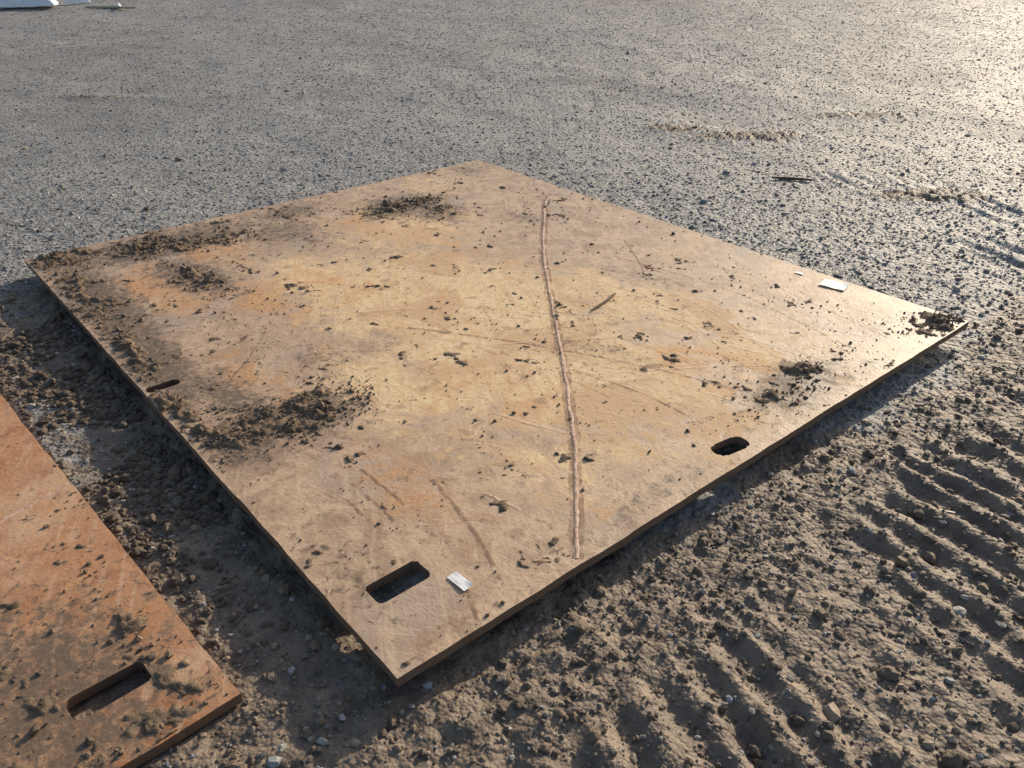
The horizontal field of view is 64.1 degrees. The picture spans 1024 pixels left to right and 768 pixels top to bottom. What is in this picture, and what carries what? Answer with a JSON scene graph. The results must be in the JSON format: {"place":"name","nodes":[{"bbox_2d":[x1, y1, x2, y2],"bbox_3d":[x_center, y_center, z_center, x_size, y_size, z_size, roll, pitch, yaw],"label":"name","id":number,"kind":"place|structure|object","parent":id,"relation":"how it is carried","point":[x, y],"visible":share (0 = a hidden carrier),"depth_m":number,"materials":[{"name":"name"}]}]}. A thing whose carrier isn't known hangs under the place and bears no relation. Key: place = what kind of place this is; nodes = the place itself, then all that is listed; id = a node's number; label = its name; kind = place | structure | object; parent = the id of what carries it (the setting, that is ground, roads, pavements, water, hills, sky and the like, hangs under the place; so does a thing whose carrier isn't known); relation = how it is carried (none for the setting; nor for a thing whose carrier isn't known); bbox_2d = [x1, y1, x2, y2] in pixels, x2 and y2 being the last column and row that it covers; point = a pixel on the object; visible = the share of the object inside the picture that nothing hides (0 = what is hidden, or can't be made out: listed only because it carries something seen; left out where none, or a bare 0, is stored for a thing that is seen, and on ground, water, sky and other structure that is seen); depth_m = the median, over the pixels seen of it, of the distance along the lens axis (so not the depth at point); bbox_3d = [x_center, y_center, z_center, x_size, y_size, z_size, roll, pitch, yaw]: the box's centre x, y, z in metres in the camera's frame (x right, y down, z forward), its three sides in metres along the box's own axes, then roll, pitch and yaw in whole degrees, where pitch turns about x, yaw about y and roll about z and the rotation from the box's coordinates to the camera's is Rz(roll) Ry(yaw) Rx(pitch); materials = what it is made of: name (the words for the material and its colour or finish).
{"place":"outdoors","nodes":[
{"label":"outdoors","id":0,"kind":"place"},
{"bbox_2d":[0,0,1023,767],"bbox_3d":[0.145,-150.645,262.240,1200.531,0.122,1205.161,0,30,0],"label":"gravel ground","id":1,"kind":"structure","parent":0,"point":[308,602],"depth_m":4.34,"materials":[{"name":"grey gravel"}]},
{"bbox_2d":[0,0,58,7],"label":"plastic sheet","id":2,"kind":"object","parent":1,"relation":"on","point":[19,3],"visible":1,"depth_m":15.83,"materials":[{"name":"white plastic"}]},
{"bbox_2d":[64,0,89,3],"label":"plastic sheet","id":3,"kind":"object","parent":1,"relation":"on","point":[75,1],"visible":1,"depth_m":16.61,"materials":[{"name":"white plastic"}]},
{"bbox_2d":[85,6,135,8],"bbox_3d":[-7.800,-7.314,15.877,1.025,0.051,0.081,3,30,5],"label":"wood scrap","id":4,"kind":"object","parent":1,"relation":"on","point":[112,7],"visible":0.99,"depth_m":15.85,"materials":[{"name":"grey wood"}]},
{"bbox_2d":[0,394,242,767],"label":"steel plate","id":5,"kind":"object","parent":1,"relation":"on","point":[87,611],"visible":1,"depth_m":2.16,"materials":[{"name":"orange metal"}]},
{"bbox_2d":[25,160,968,686],"bbox_3d":[-0.264,-0.476,4.037,3.084,0.068,3.604,-23,37,-34],"label":"steel plate","id":6,"kind":"object","parent":1,"relation":"on","point":[359,394],"visible":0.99,"depth_m":3.35,"materials":[{"name":"brown metal"}]},
{"bbox_2d":[447,571,472,590],"bbox_3d":[-0.144,0.546,2.272,0.034,0.004,0.075,-25,39,-36],"label":"paper tag","id":7,"kind":"object","parent":6,"relation":"on","point":[459,580],"visible":1,"depth_m":2.27,"materials":[{"name":"white paper"}]},
{"bbox_2d":[591,293,615,310],"bbox_3d":[0.438,-0.391,3.880,0.018,0.009,0.231,19,35,29],"label":"bark strip","id":8,"kind":"object","parent":6,"relation":"on","point":[604,301],"visible":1,"depth_m":3.87,"materials":[{"name":"brown wood"}]},
{"bbox_2d":[819,278,849,289],"bbox_3d":[1.601,-0.495,4.061,0.125,0.007,0.095,22,37,32],"label":"paper tag","id":9,"kind":"object","parent":6,"relation":"on","point":[834,284],"visible":1,"depth_m":4.06,"materials":[{"name":"white paper"}]},
{"bbox_2d":[26,51,970,744],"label":"rocks","id":10,"kind":"object","parent":1,"relation":"on","point":[962,611],"visible":0.98,"depth_m":2.31,"materials":[{"name":"stone"}]},
{"bbox_2d":[0,77,1023,767],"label":"dirt clods","id":11,"kind":"object","parent":1,"relation":"on","point":[948,759],"visible":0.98,"depth_m":2.59,"materials":[{"name":"brown soil"}]},
{"bbox_2d":[772,176,811,180],"bbox_3d":[2.017,-1.482,5.897,0.276,0.023,0.038,6,31,11],"label":"wood scrap","id":12,"kind":"object","parent":1,"relation":"on","point":[793,178],"visible":1,"depth_m":5.88,"materials":[{"name":"wood"}]},
{"bbox_2d":[940,509,954,513],"bbox_3d":[1.404,0.417,2.687,0.095,0.010,0.016,9,31,16],"label":"wood scrap","id":13,"kind":"object","parent":1,"relation":"on","point":[948,512],"visible":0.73,"depth_m":2.67,"materials":[{"name":"beige wood"}]}
]}

